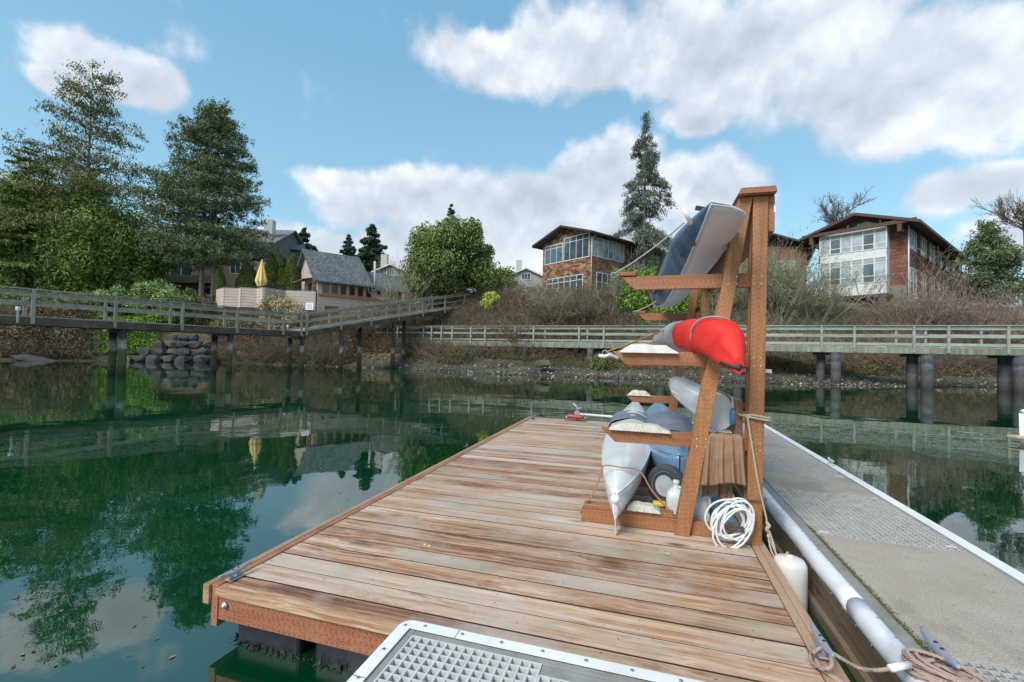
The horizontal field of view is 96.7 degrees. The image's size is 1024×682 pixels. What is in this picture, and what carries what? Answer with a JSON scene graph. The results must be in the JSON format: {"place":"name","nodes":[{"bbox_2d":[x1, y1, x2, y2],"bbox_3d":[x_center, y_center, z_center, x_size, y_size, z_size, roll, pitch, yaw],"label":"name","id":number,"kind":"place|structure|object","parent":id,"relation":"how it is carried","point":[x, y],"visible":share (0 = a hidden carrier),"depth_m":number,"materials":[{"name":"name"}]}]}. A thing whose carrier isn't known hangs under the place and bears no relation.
{"place":"outdoors","nodes":[
{"label":"outdoors","id":0,"kind":"place"},
{"bbox_2d":[0,360,1023,681],"bbox_3d":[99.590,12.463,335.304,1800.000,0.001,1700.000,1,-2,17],"label":"water","id":1,"kind":"structure","parent":0,"point":[134,470],"depth_m":5.97,"materials":[{"name":"green liquid"}]},
{"bbox_2d":[0,285,305,375],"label":"footbridge","id":2,"kind":"object","parent":1,"relation":"in","point":[114,327],"visible":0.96,"depth_m":22.32,"materials":[{"name":"grey wood"}]},
{"bbox_2d":[203,417,849,681],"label":"wooden dock","id":3,"kind":"object","parent":1,"relation":"on","point":[709,612],"visible":0.67,"depth_m":2.41,"materials":[{"name":"brown wood"}]},
{"bbox_2d":[218,561,251,581],"bbox_3d":[-1.430,1.199,2.354,0.045,0.051,0.185,1,-2,21],"label":"cleat","id":4,"kind":"object","parent":3,"relation":"on","point":[232,572],"visible":1,"depth_m":2.34,"materials":[{"name":"silver metal"}]},
{"bbox_2d":[231,632,355,672],"bbox_3d":[-0.741,1.553,2.335,2.379,0.082,1.129,-1,-2,51],"label":"algae","id":5,"kind":"object","parent":3,"relation":"attached to","point":[254,646],"visible":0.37,"depth_m":2.22,"materials":[{"name":"green plant"}]},
{"bbox_2d":[347,620,703,681],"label":"grated platform","id":6,"kind":"structure","parent":3,"relation":"on","point":[412,651],"depth_m":1.67,"materials":[{"name":"metal"}]},
{"bbox_2d":[647,464,682,507],"bbox_3d":[1.233,1.153,3.625,0.116,0.337,0.340,3,-2,-39],"label":"cart wheel","id":7,"kind":"object","parent":3,"relation":"on","point":[661,477],"visible":0.65,"depth_m":3.62,"materials":[{"name":"black rubber"}]},
{"bbox_2d":[645,403,688,473],"bbox_3d":[1.966,1.171,5.848,0.618,0.417,4.408,1,-2,17],"label":"kayak","id":8,"kind":"object","parent":3,"relation":"on","point":[676,456],"visible":0.18,"depth_m":4.02,"materials":[{"name":"blue plastic"}]},
{"bbox_2d":[646,411,692,431],"bbox_3d":[1.901,0.978,5.457,0.571,0.213,1.596,1,-2,17],"label":"kayak cover","id":9,"kind":"object","parent":8,"relation":"on","point":[672,420],"visible":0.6,"depth_m":5.11,"materials":[{"name":"fabric"}]},
{"bbox_2d":[666,479,680,514],"bbox_3d":[1.220,1.173,3.377,0.147,0.281,0.140,1,-2,17],"label":"water jug","id":10,"kind":"object","parent":3,"relation":"on","point":[672,494],"visible":0.55,"depth_m":3.33,"materials":[{"name":"white plastic"}]},
{"bbox_2d":[581,185,777,545],"bbox_3d":[1.529,0.200,4.544,1.224,2.302,3.150,1,-2,17],"label":"kayak rack","id":11,"kind":"object","parent":3,"relation":"on","point":[749,241],"visible":0.86,"depth_m":3.04,"materials":[{"name":"brown wood"}]},
{"bbox_2d":[602,402,650,534],"bbox_3d":[1.421,1.158,5.483,0.514,0.414,5.326,1,-2,17],"label":"kayak","id":12,"kind":"object","parent":11,"relation":"on","point":[622,485],"visible":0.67,"depth_m":3.65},
{"bbox_2d":[608,410,647,426],"bbox_3d":[1.675,1.139,6.406,0.595,0.257,1.066,1,-2,17],"label":"kayak cover","id":13,"kind":"object","parent":12,"relation":"on","point":[619,415],"visible":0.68,"depth_m":6.25,"materials":[{"name":"fabric"}]},
{"bbox_2d":[609,421,670,433],"bbox_3d":[0.897,0.602,3.204,0.410,0.056,0.118,1,-2,17],"label":"carpet pad","id":14,"kind":"object","parent":11,"relation":"on","point":[637,426],"visible":1,"depth_m":3.17,"materials":[{"name":"white carpet"}]},
{"bbox_2d":[627,501,659,513],"bbox_3d":[0.921,1.159,3.189,0.220,0.046,0.118,1,-2,17],"label":"carpet pad","id":15,"kind":"object","parent":11,"relation":"on","point":[640,506],"visible":1,"depth_m":3.16,"materials":[{"name":"white carpet"}]},
{"bbox_2d":[620,344,677,352],"bbox_3d":[0.955,0.052,3.186,0.385,0.063,0.103,1,-2,17],"label":"foam pad","id":16,"kind":"object","parent":11,"relation":"on","point":[640,348],"visible":0.98,"depth_m":3.15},
{"bbox_2d":[652,318,745,373],"bbox_3d":[1.596,0.056,4.540,0.379,0.384,3.788,1,-2,12],"label":"covered kayak","id":17,"kind":"object","parent":11,"relation":"on","point":[717,340],"visible":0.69,"depth_m":2.84,"materials":[{"name":"red fabric"}]},
{"bbox_2d":[652,200,746,307],"bbox_3d":[1.763,-0.692,4.964,0.425,0.566,4.902,1,-2,14],"label":"kayak","id":18,"kind":"object","parent":11,"relation":"on","point":[703,237],"visible":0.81,"depth_m":3.14,"materials":[{"name":"blue plastic"}]},
{"bbox_2d":[668,376,732,429],"bbox_3d":[1.620,0.504,4.181,0.222,0.306,2.004,1,-2,10],"label":"white hull","id":19,"kind":"object","parent":11,"relation":"on","point":[684,392],"visible":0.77,"depth_m":3.52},
{"bbox_2d":[702,432,732,498],"bbox_3d":[1.405,0.863,3.126,0.217,0.462,0.100,1,-2,17],"label":"towel","id":20,"kind":"object","parent":11,"relation":"hanging from","point":[722,491],"visible":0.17,"depth_m":3.09,"materials":[{"name":"brown fabric"}]},
{"bbox_2d":[699,432,746,486],"bbox_3d":[1.386,0.789,3.010,0.300,0.352,0.114,1,-2,17],"label":"towel","id":21,"kind":"object","parent":11,"relation":"hanging from","point":[724,461],"visible":0.98,"depth_m":2.99,"materials":[{"name":"brown fabric"}]},
{"bbox_2d":[704,497,754,547],"bbox_3d":[1.395,1.166,2.913,0.299,0.332,0.074,1,-2,17],"label":"hose coil","id":22,"kind":"object","parent":11,"relation":"hanging from","point":[717,527],"visible":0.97,"depth_m":2.90,"materials":[{"name":"white rubber"}]},
{"bbox_2d":[738,413,771,421],"bbox_3d":[1.594,0.495,2.996,0.186,0.046,0.190,1,-2,17],"label":"post rope","id":23,"kind":"object","parent":11,"relation":"attached to","point":[767,419],"visible":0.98,"depth_m":2.91,"materials":[{"name":"beige fabric"}]},
{"bbox_2d":[747,417,788,555],"bbox_3d":[1.609,0.919,2.862,0.241,0.857,0.059,0,-2,41],"label":"fender line","id":24,"kind":"object","parent":23,"relation":"hanging from","point":[760,493],"visible":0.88,"depth_m":2.89,"materials":[{"name":"beige fabric"}]},
{"bbox_2d":[774,553,807,612],"bbox_3d":[1.677,1.512,2.750,0.188,0.436,0.188,1,-2,17],"label":"fender","id":25,"kind":"object","parent":24,"relation":"hanging from","point":[793,569],"visible":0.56,"depth_m":2.67,"materials":[{"name":"white plastic"}]},
{"bbox_2d":[693,485,710,521],"bbox_3d":[1.315,1.168,3.224,0.163,0.286,0.156,1,-2,17],"label":"water jug","id":26,"kind":"object","parent":3,"relation":"on","point":[702,504],"visible":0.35,"depth_m":3.15,"materials":[{"name":"plastic"}]},
{"bbox_2d":[710,494,733,523],"bbox_3d":[1.499,1.180,3.273,0.160,0.273,0.200,1,-2,17],"label":"blue can","id":27,"kind":"object","parent":3,"relation":"on","point":[713,497],"visible":0.06,"depth_m":3.19,"materials":[{"name":"blue plastic"}]},
{"bbox_2d":[808,646,833,670],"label":"cleat turns","id":28,"kind":"object","parent":3,"relation":"on","point":[830,666],"visible":0.93,"depth_m":1.75,"materials":[{"name":"beige fabric"}]},
{"bbox_2d":[810,623,834,659],"bbox_3d":[1.250,1.227,1.836,0.053,0.061,0.220,1,-2,15],"label":"cleat","id":29,"kind":"object","parent":3,"relation":"on","point":[824,645],"visible":0.92,"depth_m":1.82,"materials":[{"name":"grey metal"}]},
{"bbox_2d":[833,651,935,672],"bbox_3d":[1.421,1.244,1.735,0.364,0.084,0.084,1,-2,13],"label":"mooring line","id":30,"kind":"object","parent":29,"relation":"attached to","point":[877,670],"visible":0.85,"depth_m":1.74,"materials":[{"name":"beige fabric"}]},
{"bbox_2d":[710,423,1023,681],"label":"concrete dock","id":31,"kind":"object","parent":1,"relation":"in","point":[977,626],"visible":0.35,"depth_m":2.61,"materials":[{"name":"grey concrete"}]},
{"bbox_2d":[807,525,928,651],"bbox_3d":[1.937,1.309,2.566,0.050,0.014,1.505,1,-2,17],"label":"moss","id":32,"kind":"object","parent":31,"relation":"on","point":[868,587],"visible":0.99,"depth_m":2.33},
{"bbox_2d":[920,626,960,672],"bbox_3d":[1.676,1.229,1.786,0.064,0.073,0.266,1,-2,19],"label":"cleat","id":33,"kind":"object","parent":31,"relation":"on","point":[936,647],"visible":0.73,"depth_m":1.77,"materials":[{"name":"grey metal"}]},
{"bbox_2d":[901,647,987,681],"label":"rope coil","id":34,"kind":"object","parent":31,"relation":"on","point":[926,671],"visible":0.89,"depth_m":1.70,"materials":[{"name":"beige fabric"}]},
{"bbox_2d":[0,298,1023,386],"bbox_3d":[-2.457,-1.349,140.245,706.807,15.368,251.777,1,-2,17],"label":"ground","id":35,"kind":"structure","parent":0,"point":[479,361],"depth_m":34.08,"materials":[{"name":"brown soil"}]},
{"bbox_2d":[0,140,69,287],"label":"fir tree","id":36,"kind":"object","parent":35,"relation":"on","point":[27,191],"visible":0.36,"depth_m":46.92,"materials":[{"name":"green plant"}]},
{"bbox_2d":[0,167,71,289],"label":"cedar shrub","id":37,"kind":"object","parent":35,"relation":"on","point":[11,280],"visible":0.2,"depth_m":47.48,"materials":[{"name":"green plant"}]},
{"bbox_2d":[0,298,105,359],"bbox_3d":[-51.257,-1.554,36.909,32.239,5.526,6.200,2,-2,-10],"label":"thicket cover","id":38,"kind":"object","parent":35,"relation":"on","point":[17,330],"visible":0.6,"depth_m":38.11,"materials":[{"name":"brown plant"}]},
{"bbox_2d":[0,167,162,293],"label":"cedar shrub","id":39,"kind":"object","parent":35,"relation":"on","point":[65,266],"visible":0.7,"depth_m":47.35,"materials":[{"name":"green plant"}]},
{"bbox_2d":[0,59,170,281],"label":"cedar tree","id":40,"kind":"object","parent":35,"relation":"on","point":[68,162],"visible":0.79,"depth_m":48.42,"materials":[{"name":"green plant"}]},
{"bbox_2d":[0,287,211,324],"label":"shrub cover","id":41,"kind":"object","parent":35,"relation":"on","point":[18,297],"visible":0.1,"depth_m":43.46,"materials":[{"name":"green plant"}]},
{"bbox_2d":[85,285,135,315],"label":"rhododendron","id":42,"kind":"object","parent":35,"relation":"on","point":[116,290],"visible":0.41,"depth_m":42.97,"materials":[{"name":"green plant"}]},
{"bbox_2d":[78,307,175,355],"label":"ivy cover","id":43,"kind":"object","parent":35,"relation":"on","point":[135,335],"visible":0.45,"depth_m":41.23,"materials":[{"name":"green plant"}]},
{"bbox_2d":[90,218,177,297],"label":"cedar shrub","id":44,"kind":"object","parent":35,"relation":"on","point":[138,276],"visible":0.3,"depth_m":49.29,"materials":[{"name":"green plant"}]},
{"bbox_2d":[122,277,193,321],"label":"rhododendron","id":45,"kind":"object","parent":35,"relation":"on","point":[162,291],"visible":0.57,"depth_m":43.83,"materials":[{"name":"green plant"}]},
{"bbox_2d":[111,97,287,298],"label":"pine tree","id":46,"kind":"object","parent":35,"relation":"on","point":[211,131],"visible":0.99,"depth_m":48.47,"materials":[{"name":"green plant"}]},
{"bbox_2d":[189,293,220,324],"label":"clipped shrub","id":47,"kind":"object","parent":35,"relation":"on","point":[206,299],"visible":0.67,"depth_m":45.55,"materials":[{"name":"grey plant"}]},
{"bbox_2d":[212,268,226,313],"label":"column hedge","id":48,"kind":"object","parent":35,"relation":"on","point":[220,280],"depth_m":46.80,"materials":[{"name":"green plant"}]},
{"bbox_2d":[151,219,305,296],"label":"apartment building","id":49,"kind":"structure","parent":35,"relation":"on","point":[184,278],"depth_m":60.24,"materials":[{"name":"beige"}]},
{"bbox_2d":[234,262,256,287],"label":"column hedge","id":50,"kind":"object","parent":35,"relation":"on","point":[248,272],"depth_m":49.62,"materials":[{"name":"green plant"}]},
{"bbox_2d":[216,285,316,309],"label":"terrace","id":51,"kind":"structure","parent":35,"relation":"on","point":[242,296],"depth_m":44.75,"materials":[{"name":"beige wood"}]},
{"bbox_2d":[255,259,267,286],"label":"parasol","id":52,"kind":"object","parent":51,"relation":"on","point":[261,278],"visible":0.91,"depth_m":45.54,"materials":[{"name":"fabric"}]},
{"bbox_2d":[261,253,278,288],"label":"column hedge","id":53,"kind":"object","parent":35,"relation":"on","point":[271,271],"depth_m":50.71,"materials":[{"name":"green plant"}]},
{"bbox_2d":[256,290,306,328],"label":"pale shrub","id":54,"kind":"object","parent":35,"relation":"on","point":[277,303],"visible":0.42,"depth_m":42.30,"materials":[{"name":"beige plant"}]},
{"bbox_2d":[199,306,370,366],"bbox_3d":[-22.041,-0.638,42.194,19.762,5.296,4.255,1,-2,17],"label":"thicket cover","id":55,"kind":"object","parent":35,"relation":"on","point":[329,360],"visible":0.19,"depth_m":40.79,"materials":[{"name":"brown plant"}]},
{"bbox_2d":[281,253,300,290],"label":"column hedge","id":56,"kind":"object","parent":35,"relation":"on","point":[291,264],"depth_m":50.14,"materials":[{"name":"green plant"}]},
{"bbox_2d":[339,233,356,256],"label":"fir tree","id":57,"kind":"object","parent":35,"relation":"on","point":[349,249],"visible":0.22,"depth_m":95.10,"materials":[{"name":"green plant"}]},
{"bbox_2d":[293,248,407,318],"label":"cottage","id":58,"kind":"structure","parent":35,"relation":"on","point":[338,281],"depth_m":48.84,"materials":[{"name":"paint"}]},
{"bbox_2d":[322,311,389,347],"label":"bare shrub","id":59,"kind":"object","parent":35,"relation":"on","point":[349,334],"visible":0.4,"depth_m":39.61,"materials":[{"name":"brown plant"}]},
{"bbox_2d":[356,223,388,271],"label":"fir tree","id":60,"kind":"object","parent":35,"relation":"on","point":[369,253],"visible":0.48,"depth_m":86.94,"materials":[{"name":"green plant"}]},
{"bbox_2d":[287,292,476,369],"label":"ramp bridge","id":61,"kind":"structure","parent":35,"relation":"on","point":[342,326],"depth_m":34.84,"materials":[{"name":"grey wood"}]},
{"bbox_2d":[344,287,425,339],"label":"bare shrub","id":62,"kind":"object","parent":35,"relation":"on","point":[384,326],"visible":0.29,"depth_m":40.02,"materials":[{"name":"brown plant"}]},
{"bbox_2d":[371,254,408,305],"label":"gable house","id":63,"kind":"structure","parent":35,"relation":"on","point":[386,268],"depth_m":70.29,"materials":[{"name":"beige"}]},
{"bbox_2d":[310,301,483,364],"bbox_3d":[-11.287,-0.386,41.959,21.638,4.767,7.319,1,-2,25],"label":"bramble cover","id":64,"kind":"object","parent":35,"relation":"on","point":[445,360],"visible":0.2,"depth_m":39.19,"materials":[{"name":"brown plant"}]},
{"bbox_2d":[368,250,446,325],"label":"bare shrub","id":65,"kind":"object","parent":35,"relation":"on","point":[406,294],"visible":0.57,"depth_m":42.63,"materials":[{"name":"brown plant"}]},
{"bbox_2d":[397,214,502,305],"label":"evergreen tree","id":66,"kind":"object","parent":35,"relation":"on","point":[444,249],"visible":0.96,"depth_m":42.99,"materials":[{"name":"green plant"}]},
{"bbox_2d":[474,266,516,292],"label":"evergreen shrub","id":67,"kind":"object","parent":35,"relation":"on","point":[505,273],"visible":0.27,"depth_m":50.87,"materials":[{"name":"green plant"}]},
{"bbox_2d":[486,314,537,351],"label":"bare bush","id":68,"kind":"object","parent":35,"relation":"on","point":[501,330],"visible":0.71,"depth_m":35.55,"materials":[{"name":"brown plant"}]},
{"bbox_2d":[513,260,542,288],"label":"grey house","id":69,"kind":"structure","parent":35,"relation":"on","point":[524,273],"depth_m":75.29,"materials":[{"name":"grey paint"}]},
{"bbox_2d":[502,271,567,312],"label":"bare bush","id":70,"kind":"object","parent":35,"relation":"on","point":[520,289],"visible":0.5,"depth_m":40.96,"materials":[{"name":"brown plant"}]},
{"bbox_2d":[435,278,658,361],"bbox_3d":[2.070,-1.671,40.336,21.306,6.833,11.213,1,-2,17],"label":"bramble cover","id":71,"kind":"object","parent":35,"relation":"on","point":[528,356],"visible":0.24,"depth_m":38.69,"materials":[{"name":"brown plant"}]},
{"bbox_2d":[509,275,586,325],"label":"bare bush","id":72,"kind":"object","parent":35,"relation":"on","point":[538,297],"visible":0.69,"depth_m":37.98,"materials":[{"name":"brown plant"}]},
{"bbox_2d":[544,267,624,330],"bbox_3d":[5.827,-3.325,38.521,6.768,5.430,6.810,1,-1,-1],"label":"bare bush","id":73,"kind":"object","parent":35,"relation":"on","point":[582,307],"visible":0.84,"depth_m":37.13,"materials":[{"name":"brown plant"}]},
{"bbox_2d":[532,225,664,294],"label":"shingle house","id":74,"kind":"structure","parent":35,"relation":"on","point":[572,249],"depth_m":50.48,"materials":[{"name":"wood"}]},
{"bbox_2d":[545,243,562,264],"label":"window","id":75,"kind":"structure","parent":74,"relation":"in","point":[553,253],"depth_m":52.58,"materials":[{"name":"blue glass"}]},
{"bbox_2d":[547,274,582,291],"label":"window","id":76,"kind":"structure","parent":74,"relation":"in","point":[560,279],"depth_m":50.76,"materials":[{"name":"white glass"}]},
{"bbox_2d":[563,232,589,261],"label":"window","id":77,"kind":"structure","parent":74,"relation":"in","point":[577,246],"depth_m":49.84,"materials":[{"name":"blue glass"}]},
{"bbox_2d":[592,236,613,260],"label":"window","id":78,"kind":"structure","parent":74,"relation":"in","point":[602,248],"depth_m":49.42,"materials":[{"name":"blue glass"}]},
{"bbox_2d":[582,250,651,314],"bbox_3d":[10.048,-5.026,40.283,8.138,5.722,8.094,1,-2,17],"label":"bare bush","id":79,"kind":"object","parent":35,"relation":"on","point":[615,288],"visible":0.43,"depth_m":38.55,"materials":[{"name":"brown plant"}]},
{"bbox_2d":[615,266,699,323],"bbox_3d":[11.958,-3.438,37.350,6.952,5.521,3.500,1,-2,17],"label":"green shrub","id":80,"kind":"object","parent":35,"relation":"on","point":[681,306],"visible":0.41,"depth_m":36.92,"materials":[{"name":"green plant"}]},
{"bbox_2d":[605,111,713,298],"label":"spruce tree","id":81,"kind":"object","parent":35,"relation":"on","point":[646,238],"visible":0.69,"depth_m":51.77,"materials":[{"name":"green plant"}]},
{"bbox_2d":[337,346,996,387],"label":"pebbles","id":82,"kind":"object","parent":35,"relation":"on","point":[956,384],"visible":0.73,"depth_m":29.94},
{"bbox_2d":[367,325,1023,392],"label":"boardwalk","id":83,"kind":"structure","parent":35,"relation":"on","point":[1010,376],"depth_m":27.49,"materials":[{"name":"grey wood"}]},
{"bbox_2d":[512,356,905,375],"bbox_3d":[13.396,1.673,32.425,28.795,1.145,3.833,1,-1,7],"label":"grass cover","id":84,"kind":"object","parent":35,"relation":"on","point":[566,363],"depth_m":31.88,"materials":[{"name":"brown plant"}]},
{"bbox_2d":[697,268,747,313],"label":"bare shrub","id":85,"kind":"object","parent":35,"relation":"on","point":[716,296],"visible":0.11,"depth_m":36.88,"materials":[{"name":"brown plant"}]},
{"bbox_2d":[612,289,874,365],"bbox_3d":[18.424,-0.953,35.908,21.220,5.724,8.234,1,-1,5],"label":"bramble cover","id":86,"kind":"object","parent":35,"relation":"on","point":[795,338],"visible":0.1,"depth_m":35.83,"materials":[{"name":"brown plant"}]},
{"bbox_2d":[710,251,798,314],"bbox_3d":[19.191,-4.914,38.061,8.532,6.343,8.485,0,-2,35],"label":"bare shrub","id":87,"kind":"object","parent":35,"relation":"on","point":[745,293],"visible":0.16,"depth_m":36.29,"materials":[{"name":"brown plant"}]},
{"bbox_2d":[711,233,814,299],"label":"brown house","id":88,"kind":"structure","parent":35,"relation":"on","point":[803,249],"depth_m":48.15,"materials":[{"name":"brick"}]},
{"bbox_2d":[583,353,996,376],"bbox_3d":[28.370,1.792,32.735,46.423,1.561,4.785,1,-1,-3],"label":"overhang cover","id":89,"kind":"object","parent":35,"relation":"on","point":[845,365],"visible":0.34,"depth_m":31.24,"materials":[{"name":"brown plant"}]},
{"bbox_2d":[735,226,851,324],"bbox_3d":[21.895,-5.186,37.437,9.428,8.002,11.947,1,-2,17],"label":"bare shrub","id":90,"kind":"object","parent":35,"relation":"on","point":[777,284],"visible":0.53,"depth_m":35.09,"materials":[{"name":"brown plant"}]},
{"bbox_2d":[767,254,898,324],"bbox_3d":[23.899,-4.143,36.033,9.522,6.475,9.263,1,-2,17],"label":"bare shrub","id":91,"kind":"object","parent":35,"relation":"on","point":[836,295],"visible":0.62,"depth_m":34.68,"materials":[{"name":"brown plant"}]},
{"bbox_2d":[810,185,876,224],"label":"bare tree","id":92,"kind":"object","parent":35,"relation":"on","point":[832,217],"visible":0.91,"depth_m":62.22,"materials":[{"name":"brown plant"}]},
{"bbox_2d":[821,295,904,369],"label":"slope stems","id":93,"kind":"object","parent":35,"relation":"on","point":[866,317],"visible":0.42,"depth_m":34.56,"materials":[{"name":"brown plant"}]},
{"bbox_2d":[799,212,967,310],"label":"brick house","id":94,"kind":"structure","parent":35,"relation":"on","point":[873,243],"depth_m":40.50,"materials":[{"name":"brown brick"}]},
{"bbox_2d":[819,256,886,286],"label":"window","id":95,"kind":"structure","parent":94,"relation":"in","point":[872,265],"depth_m":40.42,"materials":[{"name":"white glass"}]},
{"bbox_2d":[819,227,886,256],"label":"window","id":96,"kind":"structure","parent":94,"relation":"in","point":[876,238],"depth_m":40.81,"materials":[{"name":"white glass"}]},
{"bbox_2d":[834,240,986,339],"bbox_3d":[30.791,-4.012,36.298,9.646,8.257,10.869,2,-2,-30],"label":"bramble thicket","id":97,"kind":"object","parent":35,"relation":"on","point":[929,300],"visible":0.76,"depth_m":33.97,"materials":[{"name":"brown plant"}]},
{"bbox_2d":[847,285,1023,381],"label":"bramble stems","id":98,"kind":"object","parent":35,"relation":"on","point":[981,359],"visible":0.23,"depth_m":33.87,"materials":[{"name":"brown plant"}]},
{"bbox_2d":[870,306,1008,372],"bbox_3d":[42.209,-0.165,36.908,34.978,5.870,6.544,2,-1,-9],"label":"bramble cover","id":99,"kind":"object","parent":35,"relation":"on","point":[920,342],"visible":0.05,"depth_m":32.70,"materials":[{"name":"brown plant"}]},
{"bbox_2d":[883,260,1023,356],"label":"bramble thicket","id":100,"kind":"object","parent":35,"relation":"on","point":[956,313],"visible":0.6,"depth_m":33.37,"materials":[{"name":"brown plant"}]},
{"bbox_2d":[907,296,1023,347],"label":"bramble thicket","id":101,"kind":"object","parent":35,"relation":"on","point":[992,320],"visible":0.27,"depth_m":33.58,"materials":[{"name":"brown plant"}]},
{"bbox_2d":[940,218,1023,305],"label":"fir tree","id":102,"kind":"object","parent":35,"relation":"on","point":[995,256],"visible":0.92,"depth_m":43.70,"materials":[{"name":"green plant"}]},
{"bbox_2d":[968,190,1023,304],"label":"bare tree","id":103,"kind":"object","parent":35,"relation":"on","point":[1005,219],"visible":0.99,"depth_m":47.73,"materials":[{"name":"brown plant"}]},
{"bbox_2d":[971,292,1023,347],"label":"bramble thicket","id":104,"kind":"object","parent":35,"relation":"on","point":[1014,313],"visible":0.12,"depth_m":34.53,"materials":[{"name":"brown plant"}]},
{"bbox_2d":[0,0,1023,306],"label":"sky","id":105,"kind":"structure","parent":0,"point":[523,117],"materials":[{"name":"blue"}]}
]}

